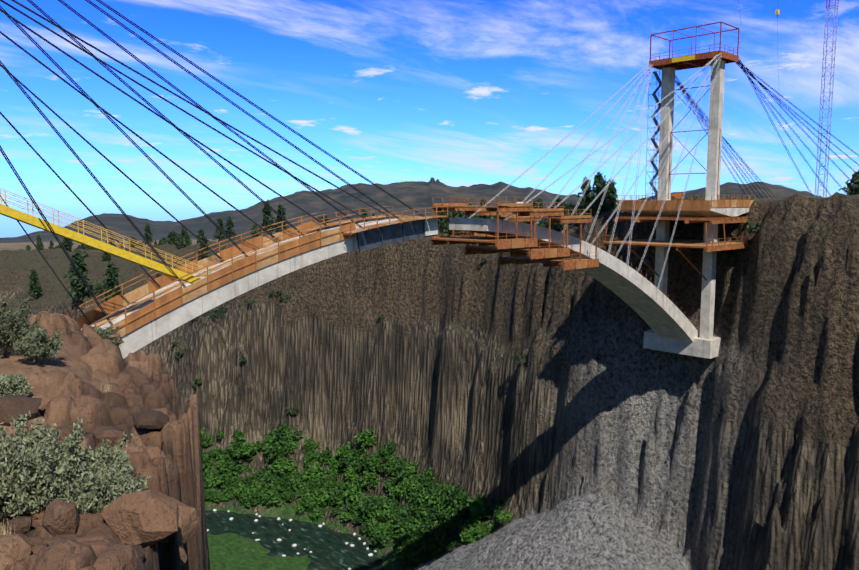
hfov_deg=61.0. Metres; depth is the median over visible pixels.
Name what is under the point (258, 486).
riparian shrub
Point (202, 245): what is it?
slope tree
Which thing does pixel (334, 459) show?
riparian shrub
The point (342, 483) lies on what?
riparian shrub
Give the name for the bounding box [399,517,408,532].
riparian shrub
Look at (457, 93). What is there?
sky
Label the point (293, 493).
riparian shrub
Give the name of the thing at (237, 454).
riparian shrub
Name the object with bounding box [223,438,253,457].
riparian shrub
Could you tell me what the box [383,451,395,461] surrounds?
riparian shrub
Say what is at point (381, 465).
riparian shrub
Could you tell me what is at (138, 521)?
boulders
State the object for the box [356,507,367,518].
riparian shrub
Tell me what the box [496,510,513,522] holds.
riparian shrub
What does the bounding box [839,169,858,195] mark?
rim tree
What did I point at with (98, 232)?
gangway rails
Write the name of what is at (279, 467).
riparian shrub
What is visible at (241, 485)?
riparian shrub
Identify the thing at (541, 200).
tree
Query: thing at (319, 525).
river boulders
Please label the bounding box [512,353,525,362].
slope scrub
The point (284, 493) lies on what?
riparian shrub
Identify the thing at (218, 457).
riparian shrub
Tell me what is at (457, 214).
tree
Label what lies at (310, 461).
riparian shrub
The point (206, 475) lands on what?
riparian shrub
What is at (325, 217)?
tree
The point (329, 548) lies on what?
river water
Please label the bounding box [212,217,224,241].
slope tree
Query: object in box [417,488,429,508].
riparian shrub
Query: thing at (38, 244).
slope tree
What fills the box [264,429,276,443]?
riparian shrub
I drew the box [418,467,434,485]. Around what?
riparian shrub
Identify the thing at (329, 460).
riparian shrub
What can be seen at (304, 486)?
riparian shrub
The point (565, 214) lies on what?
tree
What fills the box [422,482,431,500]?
riparian shrub
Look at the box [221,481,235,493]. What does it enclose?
riparian shrub
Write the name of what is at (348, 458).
riparian shrub
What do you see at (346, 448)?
riparian shrub
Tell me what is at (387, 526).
riparian shrub
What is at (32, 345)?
sagebrush
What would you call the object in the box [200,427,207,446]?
riparian shrub
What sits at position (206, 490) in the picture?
riparian shrub
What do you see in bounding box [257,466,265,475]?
riparian shrub
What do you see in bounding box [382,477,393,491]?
riparian shrub
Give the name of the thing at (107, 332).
sagebrush
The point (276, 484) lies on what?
riparian shrub
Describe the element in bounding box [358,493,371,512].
riparian shrub
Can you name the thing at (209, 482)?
riparian shrub
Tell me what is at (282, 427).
riparian shrub
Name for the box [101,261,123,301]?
tree
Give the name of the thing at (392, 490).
riparian shrub
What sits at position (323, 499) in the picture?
riparian shrub
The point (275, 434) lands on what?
riparian shrub
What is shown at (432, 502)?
riparian shrub
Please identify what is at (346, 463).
riparian shrub
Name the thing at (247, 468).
riparian shrub
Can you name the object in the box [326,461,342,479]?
riparian shrub
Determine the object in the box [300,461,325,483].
riparian shrub
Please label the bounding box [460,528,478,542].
riparian shrub
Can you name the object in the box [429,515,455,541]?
riparian shrub
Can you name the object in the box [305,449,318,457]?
riparian shrub
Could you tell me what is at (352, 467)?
riparian shrub
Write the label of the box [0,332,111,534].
dry grass tufts
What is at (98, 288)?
slope tree
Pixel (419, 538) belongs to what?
riparian shrub
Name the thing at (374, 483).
riparian shrub
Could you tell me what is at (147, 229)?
slope tree
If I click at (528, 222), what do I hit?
tree
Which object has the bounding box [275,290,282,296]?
slope scrub
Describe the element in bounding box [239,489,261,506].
riparian shrub
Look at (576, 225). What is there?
slope scrub
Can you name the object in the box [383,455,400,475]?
riparian shrub
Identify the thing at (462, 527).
riparian shrub
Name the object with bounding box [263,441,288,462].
riparian shrub
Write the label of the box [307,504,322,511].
riparian shrub
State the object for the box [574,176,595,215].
tree
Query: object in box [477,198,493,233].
tree
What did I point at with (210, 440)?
riparian shrub
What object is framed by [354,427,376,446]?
riparian shrub
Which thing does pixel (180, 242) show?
slope tree
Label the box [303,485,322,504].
riparian shrub
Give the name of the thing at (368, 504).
riparian shrub
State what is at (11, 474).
sagebrush
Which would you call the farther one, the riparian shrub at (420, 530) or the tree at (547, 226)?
the tree at (547, 226)
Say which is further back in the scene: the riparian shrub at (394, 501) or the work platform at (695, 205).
the riparian shrub at (394, 501)
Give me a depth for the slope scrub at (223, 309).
233.47 m
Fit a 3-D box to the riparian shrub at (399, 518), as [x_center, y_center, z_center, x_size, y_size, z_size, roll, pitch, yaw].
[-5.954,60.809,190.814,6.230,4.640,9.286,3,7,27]
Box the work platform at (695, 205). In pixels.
[607,194,755,246]
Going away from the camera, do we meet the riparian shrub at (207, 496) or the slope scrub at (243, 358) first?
the riparian shrub at (207, 496)
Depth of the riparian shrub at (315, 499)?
209.81 m
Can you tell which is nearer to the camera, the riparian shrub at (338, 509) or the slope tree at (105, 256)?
the riparian shrub at (338, 509)
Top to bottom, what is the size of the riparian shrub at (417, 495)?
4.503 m
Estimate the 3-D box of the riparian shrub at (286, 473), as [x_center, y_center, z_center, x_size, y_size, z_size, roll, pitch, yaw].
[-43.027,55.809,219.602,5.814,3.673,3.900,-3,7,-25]
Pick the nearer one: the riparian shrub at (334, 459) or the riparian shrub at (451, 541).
the riparian shrub at (451, 541)
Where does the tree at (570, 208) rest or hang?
on the canyon terrain at (590, 432)
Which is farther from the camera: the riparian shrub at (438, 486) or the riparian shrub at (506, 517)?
the riparian shrub at (438, 486)
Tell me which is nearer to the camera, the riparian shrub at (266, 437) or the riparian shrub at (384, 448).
the riparian shrub at (384, 448)
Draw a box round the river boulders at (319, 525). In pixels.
[207,509,375,569]
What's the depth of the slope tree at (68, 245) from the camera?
285.68 m
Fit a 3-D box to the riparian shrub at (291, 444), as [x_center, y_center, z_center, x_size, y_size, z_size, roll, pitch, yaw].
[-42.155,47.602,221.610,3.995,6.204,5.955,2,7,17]
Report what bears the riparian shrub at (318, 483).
on the canyon terrain at (590, 432)
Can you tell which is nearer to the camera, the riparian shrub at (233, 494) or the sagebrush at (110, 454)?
the sagebrush at (110, 454)
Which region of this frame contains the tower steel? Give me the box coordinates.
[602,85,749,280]
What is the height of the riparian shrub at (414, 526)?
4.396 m
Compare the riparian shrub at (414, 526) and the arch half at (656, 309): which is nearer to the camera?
the arch half at (656, 309)
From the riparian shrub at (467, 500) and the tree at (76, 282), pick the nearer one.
the riparian shrub at (467, 500)
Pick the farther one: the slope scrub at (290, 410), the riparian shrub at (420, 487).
the slope scrub at (290, 410)
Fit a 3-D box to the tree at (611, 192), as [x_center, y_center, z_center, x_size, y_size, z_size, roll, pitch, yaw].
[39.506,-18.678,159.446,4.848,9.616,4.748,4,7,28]
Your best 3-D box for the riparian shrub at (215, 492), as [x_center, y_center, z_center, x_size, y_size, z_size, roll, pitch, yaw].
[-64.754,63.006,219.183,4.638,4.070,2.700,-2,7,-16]
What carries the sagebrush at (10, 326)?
on the terrain rock
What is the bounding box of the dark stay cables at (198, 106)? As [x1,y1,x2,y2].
[0,0,858,325]
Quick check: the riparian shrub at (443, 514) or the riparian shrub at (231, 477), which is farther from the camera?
the riparian shrub at (231, 477)
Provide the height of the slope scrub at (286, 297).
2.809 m
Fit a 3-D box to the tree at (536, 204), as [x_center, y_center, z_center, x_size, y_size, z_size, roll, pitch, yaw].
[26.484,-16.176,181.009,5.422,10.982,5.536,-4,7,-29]
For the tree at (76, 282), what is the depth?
245.76 m
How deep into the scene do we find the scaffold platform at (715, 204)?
125.29 m
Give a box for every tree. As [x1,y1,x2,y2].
[26,268,42,299]
[36,234,43,249]
[48,240,53,248]
[61,238,73,250]
[63,249,94,304]
[93,282,103,295]
[101,252,110,259]
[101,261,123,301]
[109,237,115,245]
[127,237,136,247]
[142,223,154,244]
[166,230,179,244]
[175,235,186,248]
[179,224,190,243]
[184,232,190,245]
[196,228,206,243]
[197,234,210,260]
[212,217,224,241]
[223,216,236,237]
[250,224,259,237]
[257,199,275,232]
[271,203,288,231]
[318,215,331,227]
[360,209,367,216]
[435,211,443,234]
[440,205,451,233]
[450,205,461,235]
[459,200,475,235]
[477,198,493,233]
[526,205,539,225]
[533,198,543,226]
[537,197,546,226]
[544,204,553,228]
[551,196,564,231]
[557,206,570,231]
[567,203,575,225]
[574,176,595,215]
[586,172,610,215]
[592,176,612,214]
[605,178,617,211]
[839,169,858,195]
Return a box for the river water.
[205,510,385,569]
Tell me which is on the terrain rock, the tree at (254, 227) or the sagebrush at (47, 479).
the sagebrush at (47, 479)
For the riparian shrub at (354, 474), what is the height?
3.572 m
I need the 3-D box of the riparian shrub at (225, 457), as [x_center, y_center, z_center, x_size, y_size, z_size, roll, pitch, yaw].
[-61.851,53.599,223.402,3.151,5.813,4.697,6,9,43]
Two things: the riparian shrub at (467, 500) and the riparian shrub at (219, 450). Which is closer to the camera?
the riparian shrub at (467, 500)
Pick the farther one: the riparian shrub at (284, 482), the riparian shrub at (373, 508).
the riparian shrub at (284, 482)
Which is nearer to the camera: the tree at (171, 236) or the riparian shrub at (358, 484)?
the riparian shrub at (358, 484)
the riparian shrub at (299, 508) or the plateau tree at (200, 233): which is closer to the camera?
the riparian shrub at (299, 508)
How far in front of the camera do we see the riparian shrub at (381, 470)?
203.66 m
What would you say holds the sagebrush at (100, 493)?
on the terrain rock
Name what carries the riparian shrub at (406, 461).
on the canyon terrain at (590, 432)
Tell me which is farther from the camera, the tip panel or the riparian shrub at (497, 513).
the riparian shrub at (497, 513)
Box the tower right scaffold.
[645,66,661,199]
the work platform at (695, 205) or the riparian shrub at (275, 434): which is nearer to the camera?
the work platform at (695, 205)
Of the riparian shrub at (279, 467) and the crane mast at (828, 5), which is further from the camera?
the riparian shrub at (279, 467)
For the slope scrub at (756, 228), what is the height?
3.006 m
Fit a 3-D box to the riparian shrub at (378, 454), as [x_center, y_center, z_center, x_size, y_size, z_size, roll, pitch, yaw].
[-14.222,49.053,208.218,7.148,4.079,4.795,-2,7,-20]
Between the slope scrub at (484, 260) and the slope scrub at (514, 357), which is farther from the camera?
the slope scrub at (484, 260)
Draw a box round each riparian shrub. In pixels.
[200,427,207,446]
[202,451,213,470]
[203,433,213,446]
[203,469,209,482]
[203,477,211,487]
[204,487,211,494]
[204,491,212,499]
[206,488,220,501]
[208,449,216,456]
[208,467,222,486]
[213,447,224,455]
[214,471,239,487]
[214,491,234,500]
[215,453,225,467]
[216,429,224,438]
[216,451,233,459]
[217,456,243,474]
[218,463,234,474]
[220,451,232,464]
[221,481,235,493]
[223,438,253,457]
[223,455,233,468]
[225,486,237,497]
[232,428,244,440]
[232,443,245,457]
[234,479,246,498]
[235,484,246,499]
[237,485,253,501]
[238,442,256,455]
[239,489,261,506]
[243,464,252,471]
[243,472,256,485]
[244,487,255,509]
[246,452,253,460]
[252,476,267,487]
[253,440,265,449]
[253,480,264,498]
[255,487,282,504]
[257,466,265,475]
[260,440,283,452]
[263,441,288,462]
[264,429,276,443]
[266,477,289,490]
[267,426,282,446]
[267,459,289,475]
[268,472,282,483]
[271,457,296,472]
[274,494,283,505]
[278,421,286,433]
[278,469,293,477]
[279,426,294,444]
[280,428,303,438]
[280,476,292,487]
[280,486,294,501]
[282,433,297,452]
[288,470,306,489]
[288,489,295,496]
[295,501,308,512]
[297,490,313,505]
[297,494,311,507]
[299,481,308,494]
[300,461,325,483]
[300,479,312,488]
[301,437,320,449]
[303,450,315,469]
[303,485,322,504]
[304,448,318,459]
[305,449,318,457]
[306,476,328,494]
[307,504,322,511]
[308,506,323,520]
[310,487,322,505]
[315,504,325,514]
[316,446,331,464]
[317,484,331,505]
[321,477,337,500]
[324,455,337,464]
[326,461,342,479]
[329,486,345,506]
[330,455,340,462]
[331,505,343,514]
[335,448,345,459]
[336,456,356,467]
[338,441,350,455]
[338,479,345,486]
[341,467,360,481]
[341,510,357,520]
[343,481,362,502]
[344,449,360,463]
[344,463,358,472]
[344,477,353,486]
[346,497,363,511]
[348,444,367,464]
[352,475,366,491]
[352,515,366,523]
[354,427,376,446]
[354,457,366,471]
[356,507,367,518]
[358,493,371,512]
[360,471,379,488]
[360,495,374,518]
[361,519,367,532]
[362,453,384,470]
[362,465,376,481]
[363,496,385,514]
[366,517,379,535]
[368,450,385,464]
[368,523,393,546]
[373,498,394,522]
[374,456,387,470]
[378,461,392,475]
[379,443,387,454]
[379,521,393,535]
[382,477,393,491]
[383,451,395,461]
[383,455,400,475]
[384,492,399,509]
[385,505,399,524]
[387,522,395,538]
[388,439,396,452]
[388,509,408,521]
[389,485,398,494]
[391,458,407,472]
[391,510,412,529]
[392,538,405,554]
[393,529,406,540]
[395,476,415,499]
[396,462,417,485]
[397,534,410,555]
[398,503,407,511]
[398,522,417,537]
[398,544,412,563]
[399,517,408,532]
[400,456,408,466]
[404,536,419,552]
[406,479,424,492]
[407,502,424,513]
[408,483,417,503]
[408,533,423,545]
[409,515,422,532]
[410,488,421,502]
[412,483,424,503]
[415,503,441,520]
[415,516,424,524]
[415,520,438,542]
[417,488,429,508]
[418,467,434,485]
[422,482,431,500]
[425,485,447,510]
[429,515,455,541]
[430,480,442,499]
[436,533,459,548]
[438,481,449,502]
[438,504,452,519]
[443,506,457,521]
[445,484,462,509]
[446,503,465,521]
[450,492,475,516]
[459,519,477,538]
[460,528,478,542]
[463,514,481,535]
[469,493,490,519]
[474,522,495,538]
[476,502,495,518]
[476,520,494,536]
[494,497,502,512]
[494,506,509,517]
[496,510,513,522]
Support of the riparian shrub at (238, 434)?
on the canyon terrain at (590, 432)
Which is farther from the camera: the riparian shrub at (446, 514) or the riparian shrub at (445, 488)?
the riparian shrub at (445, 488)
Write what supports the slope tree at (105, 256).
on the canyon terrain at (590, 432)
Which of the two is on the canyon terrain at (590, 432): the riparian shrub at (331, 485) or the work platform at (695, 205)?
the riparian shrub at (331, 485)
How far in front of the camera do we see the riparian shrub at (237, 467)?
221.85 m
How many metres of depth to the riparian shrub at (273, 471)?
219.05 m
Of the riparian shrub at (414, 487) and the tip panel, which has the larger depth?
the riparian shrub at (414, 487)
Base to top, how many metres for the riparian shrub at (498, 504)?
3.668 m
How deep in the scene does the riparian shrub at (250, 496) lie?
215.25 m
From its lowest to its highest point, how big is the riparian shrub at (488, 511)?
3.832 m
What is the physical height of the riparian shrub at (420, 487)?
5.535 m
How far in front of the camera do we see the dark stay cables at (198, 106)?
64.34 m
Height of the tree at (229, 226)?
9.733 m
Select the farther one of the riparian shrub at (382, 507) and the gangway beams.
the riparian shrub at (382, 507)
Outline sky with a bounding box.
[0,0,858,237]
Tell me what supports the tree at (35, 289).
on the canyon terrain at (590, 432)
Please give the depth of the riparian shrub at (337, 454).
214.83 m
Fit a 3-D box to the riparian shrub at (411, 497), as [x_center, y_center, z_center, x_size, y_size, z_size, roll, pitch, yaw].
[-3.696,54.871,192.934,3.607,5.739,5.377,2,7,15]
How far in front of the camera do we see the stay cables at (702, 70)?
117.35 m
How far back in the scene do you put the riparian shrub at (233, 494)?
218.34 m
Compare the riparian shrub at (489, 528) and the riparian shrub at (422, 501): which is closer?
the riparian shrub at (489, 528)
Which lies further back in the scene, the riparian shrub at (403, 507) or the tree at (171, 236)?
the tree at (171, 236)
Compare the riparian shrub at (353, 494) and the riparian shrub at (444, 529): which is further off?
the riparian shrub at (353, 494)
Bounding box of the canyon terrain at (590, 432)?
[0,192,858,569]
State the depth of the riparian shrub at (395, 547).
182.06 m
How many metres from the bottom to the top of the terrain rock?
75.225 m
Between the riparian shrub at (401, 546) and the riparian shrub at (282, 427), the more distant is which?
the riparian shrub at (282, 427)
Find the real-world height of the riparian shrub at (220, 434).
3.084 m
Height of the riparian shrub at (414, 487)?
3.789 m
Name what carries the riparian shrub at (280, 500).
on the canyon terrain at (590, 432)
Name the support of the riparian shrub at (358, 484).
on the canyon terrain at (590, 432)
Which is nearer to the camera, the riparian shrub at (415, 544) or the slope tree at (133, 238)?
the riparian shrub at (415, 544)
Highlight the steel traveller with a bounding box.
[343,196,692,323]
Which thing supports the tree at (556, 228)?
on the canyon terrain at (590, 432)
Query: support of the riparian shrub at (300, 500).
on the canyon terrain at (590, 432)
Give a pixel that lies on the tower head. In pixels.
(702, 59)
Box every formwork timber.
[63,203,590,333]
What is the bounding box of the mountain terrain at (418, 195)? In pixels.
[0,180,820,242]
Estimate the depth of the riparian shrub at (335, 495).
207.71 m
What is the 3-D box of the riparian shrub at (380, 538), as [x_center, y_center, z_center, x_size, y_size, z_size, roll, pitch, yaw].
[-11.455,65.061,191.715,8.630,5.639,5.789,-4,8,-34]
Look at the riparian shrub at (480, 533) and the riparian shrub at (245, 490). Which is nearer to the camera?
the riparian shrub at (480, 533)
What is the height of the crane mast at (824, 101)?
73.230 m
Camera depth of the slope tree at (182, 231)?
277.66 m
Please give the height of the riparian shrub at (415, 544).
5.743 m
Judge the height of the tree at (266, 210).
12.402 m
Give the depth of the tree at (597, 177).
155.21 m
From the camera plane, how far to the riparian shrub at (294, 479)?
215.20 m
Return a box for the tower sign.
[672,55,694,62]
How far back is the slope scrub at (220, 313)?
232.50 m
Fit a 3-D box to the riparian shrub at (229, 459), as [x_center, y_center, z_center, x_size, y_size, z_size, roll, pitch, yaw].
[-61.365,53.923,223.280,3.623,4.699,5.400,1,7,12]
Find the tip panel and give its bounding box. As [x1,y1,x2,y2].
[424,218,437,235]
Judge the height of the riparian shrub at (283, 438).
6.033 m
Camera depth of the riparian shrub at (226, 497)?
217.92 m
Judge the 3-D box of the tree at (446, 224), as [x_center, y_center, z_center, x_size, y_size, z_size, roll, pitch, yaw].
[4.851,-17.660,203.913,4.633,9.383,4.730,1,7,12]
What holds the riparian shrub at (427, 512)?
on the canyon terrain at (590, 432)
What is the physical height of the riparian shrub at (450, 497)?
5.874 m
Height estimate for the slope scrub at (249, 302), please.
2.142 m
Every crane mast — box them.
[814,6,837,196]
[826,0,838,6]
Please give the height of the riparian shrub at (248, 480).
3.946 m
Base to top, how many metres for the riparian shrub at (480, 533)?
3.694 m
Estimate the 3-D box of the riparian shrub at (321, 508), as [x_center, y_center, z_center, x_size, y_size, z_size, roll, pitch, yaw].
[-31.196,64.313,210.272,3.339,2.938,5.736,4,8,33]
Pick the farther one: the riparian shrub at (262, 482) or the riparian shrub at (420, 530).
the riparian shrub at (262, 482)
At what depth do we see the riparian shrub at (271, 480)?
217.74 m
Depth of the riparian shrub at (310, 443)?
220.42 m
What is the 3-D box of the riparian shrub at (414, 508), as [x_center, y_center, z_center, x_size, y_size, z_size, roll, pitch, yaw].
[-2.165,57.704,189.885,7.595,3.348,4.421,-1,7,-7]
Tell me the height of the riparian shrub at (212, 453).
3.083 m
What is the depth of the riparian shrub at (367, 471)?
205.75 m
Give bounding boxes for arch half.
[81,218,401,358]
[449,218,699,341]
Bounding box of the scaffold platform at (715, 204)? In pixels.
[613,200,753,245]
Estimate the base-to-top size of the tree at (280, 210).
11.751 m
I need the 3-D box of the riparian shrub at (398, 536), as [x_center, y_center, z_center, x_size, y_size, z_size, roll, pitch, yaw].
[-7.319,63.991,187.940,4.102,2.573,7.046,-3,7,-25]
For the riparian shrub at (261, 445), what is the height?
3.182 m
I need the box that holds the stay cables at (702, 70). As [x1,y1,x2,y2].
[469,53,721,288]
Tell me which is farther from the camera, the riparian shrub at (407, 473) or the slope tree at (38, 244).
the slope tree at (38, 244)
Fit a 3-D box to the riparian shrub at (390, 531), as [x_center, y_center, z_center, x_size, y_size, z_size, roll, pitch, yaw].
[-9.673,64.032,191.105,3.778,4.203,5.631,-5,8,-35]
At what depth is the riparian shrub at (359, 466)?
208.70 m
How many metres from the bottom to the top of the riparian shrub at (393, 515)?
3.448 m
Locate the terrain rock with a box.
[0,311,209,569]
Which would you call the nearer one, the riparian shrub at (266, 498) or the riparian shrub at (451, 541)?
the riparian shrub at (451, 541)
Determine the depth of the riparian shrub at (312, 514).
208.93 m
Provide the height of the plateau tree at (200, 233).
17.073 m
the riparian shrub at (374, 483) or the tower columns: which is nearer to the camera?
the tower columns
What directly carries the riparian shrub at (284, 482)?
on the canyon terrain at (590, 432)
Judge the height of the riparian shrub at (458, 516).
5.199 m
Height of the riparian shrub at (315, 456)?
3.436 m
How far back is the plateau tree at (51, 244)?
676.63 m
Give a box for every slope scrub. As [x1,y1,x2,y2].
[191,378,202,386]
[215,311,225,316]
[216,306,227,312]
[239,356,246,361]
[246,298,256,304]
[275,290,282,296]
[280,292,291,301]
[285,406,300,414]
[479,256,487,262]
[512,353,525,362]
[568,223,579,229]
[610,229,618,235]
[742,217,763,233]
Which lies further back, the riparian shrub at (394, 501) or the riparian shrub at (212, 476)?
the riparian shrub at (212, 476)
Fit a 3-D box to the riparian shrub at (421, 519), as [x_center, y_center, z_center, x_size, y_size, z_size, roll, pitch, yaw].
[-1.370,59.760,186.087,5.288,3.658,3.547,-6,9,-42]
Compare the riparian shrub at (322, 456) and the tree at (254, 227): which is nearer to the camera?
the riparian shrub at (322, 456)
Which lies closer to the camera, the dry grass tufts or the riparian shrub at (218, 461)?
the dry grass tufts
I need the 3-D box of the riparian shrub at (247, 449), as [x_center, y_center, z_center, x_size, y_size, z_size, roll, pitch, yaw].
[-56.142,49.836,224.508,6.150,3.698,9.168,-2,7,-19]
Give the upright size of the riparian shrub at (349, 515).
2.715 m
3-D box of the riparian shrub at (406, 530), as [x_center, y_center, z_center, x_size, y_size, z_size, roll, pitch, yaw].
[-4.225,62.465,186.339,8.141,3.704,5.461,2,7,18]
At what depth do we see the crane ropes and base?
148.13 m
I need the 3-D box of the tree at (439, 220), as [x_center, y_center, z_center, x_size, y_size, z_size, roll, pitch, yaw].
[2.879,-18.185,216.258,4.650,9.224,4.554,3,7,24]
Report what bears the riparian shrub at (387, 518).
on the canyon terrain at (590, 432)
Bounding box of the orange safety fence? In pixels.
[474,193,682,236]
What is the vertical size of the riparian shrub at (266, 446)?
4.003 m
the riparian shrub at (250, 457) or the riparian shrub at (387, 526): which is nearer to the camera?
the riparian shrub at (387, 526)
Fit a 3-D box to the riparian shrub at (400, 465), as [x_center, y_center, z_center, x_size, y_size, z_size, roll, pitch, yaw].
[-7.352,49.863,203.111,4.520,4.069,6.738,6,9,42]
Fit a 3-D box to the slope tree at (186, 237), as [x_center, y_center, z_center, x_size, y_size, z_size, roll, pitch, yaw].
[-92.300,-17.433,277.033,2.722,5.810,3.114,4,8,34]
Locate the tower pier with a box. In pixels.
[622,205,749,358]
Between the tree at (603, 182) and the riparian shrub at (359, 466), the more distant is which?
the riparian shrub at (359, 466)
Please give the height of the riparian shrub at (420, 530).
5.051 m
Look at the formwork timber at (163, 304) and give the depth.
69.65 m
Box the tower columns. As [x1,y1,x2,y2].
[653,60,724,338]
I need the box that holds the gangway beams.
[0,204,200,283]
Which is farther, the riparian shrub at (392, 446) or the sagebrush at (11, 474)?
the riparian shrub at (392, 446)
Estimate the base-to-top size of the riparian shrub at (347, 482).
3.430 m
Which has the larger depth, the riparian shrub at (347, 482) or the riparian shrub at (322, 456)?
the riparian shrub at (322, 456)
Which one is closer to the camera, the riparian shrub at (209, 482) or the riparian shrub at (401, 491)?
the riparian shrub at (401, 491)
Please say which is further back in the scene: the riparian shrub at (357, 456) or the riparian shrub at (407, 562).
the riparian shrub at (357, 456)
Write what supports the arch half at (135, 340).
on the canyon terrain at (590, 432)
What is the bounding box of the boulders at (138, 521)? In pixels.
[0,332,199,569]
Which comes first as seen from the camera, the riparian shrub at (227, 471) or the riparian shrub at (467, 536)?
the riparian shrub at (467, 536)
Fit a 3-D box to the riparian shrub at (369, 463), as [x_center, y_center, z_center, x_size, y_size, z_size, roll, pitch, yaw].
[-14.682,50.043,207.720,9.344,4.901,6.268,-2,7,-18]
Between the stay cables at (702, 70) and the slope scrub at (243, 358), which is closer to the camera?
the stay cables at (702, 70)
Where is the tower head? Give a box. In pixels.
[649,21,739,70]
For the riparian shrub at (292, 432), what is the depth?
221.32 m
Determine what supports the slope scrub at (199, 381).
on the canyon terrain at (590, 432)
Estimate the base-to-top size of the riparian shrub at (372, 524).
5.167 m
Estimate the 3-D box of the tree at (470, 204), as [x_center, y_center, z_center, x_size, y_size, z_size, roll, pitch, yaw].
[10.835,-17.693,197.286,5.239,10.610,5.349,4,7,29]
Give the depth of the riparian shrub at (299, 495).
211.30 m
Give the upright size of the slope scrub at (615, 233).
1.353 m
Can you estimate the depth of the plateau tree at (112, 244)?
617.72 m
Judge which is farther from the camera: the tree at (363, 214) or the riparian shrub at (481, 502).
the tree at (363, 214)
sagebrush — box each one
[0,297,41,354]
[0,371,33,396]
[0,411,79,518]
[0,417,133,514]
[11,324,63,360]
[62,461,150,513]
[78,444,131,481]
[80,324,121,346]
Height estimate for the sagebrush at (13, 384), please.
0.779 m
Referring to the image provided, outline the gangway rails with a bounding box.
[0,188,211,277]
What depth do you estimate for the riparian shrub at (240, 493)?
216.25 m
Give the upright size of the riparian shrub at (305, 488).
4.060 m
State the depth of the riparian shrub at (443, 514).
180.85 m
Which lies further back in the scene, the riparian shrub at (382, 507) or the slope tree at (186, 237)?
the slope tree at (186, 237)
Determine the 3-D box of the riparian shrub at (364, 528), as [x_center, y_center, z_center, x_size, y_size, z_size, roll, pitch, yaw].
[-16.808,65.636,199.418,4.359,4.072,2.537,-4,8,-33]
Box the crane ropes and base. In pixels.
[738,2,781,115]
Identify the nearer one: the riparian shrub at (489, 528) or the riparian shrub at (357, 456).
the riparian shrub at (489, 528)
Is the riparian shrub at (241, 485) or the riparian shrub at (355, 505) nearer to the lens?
the riparian shrub at (355, 505)

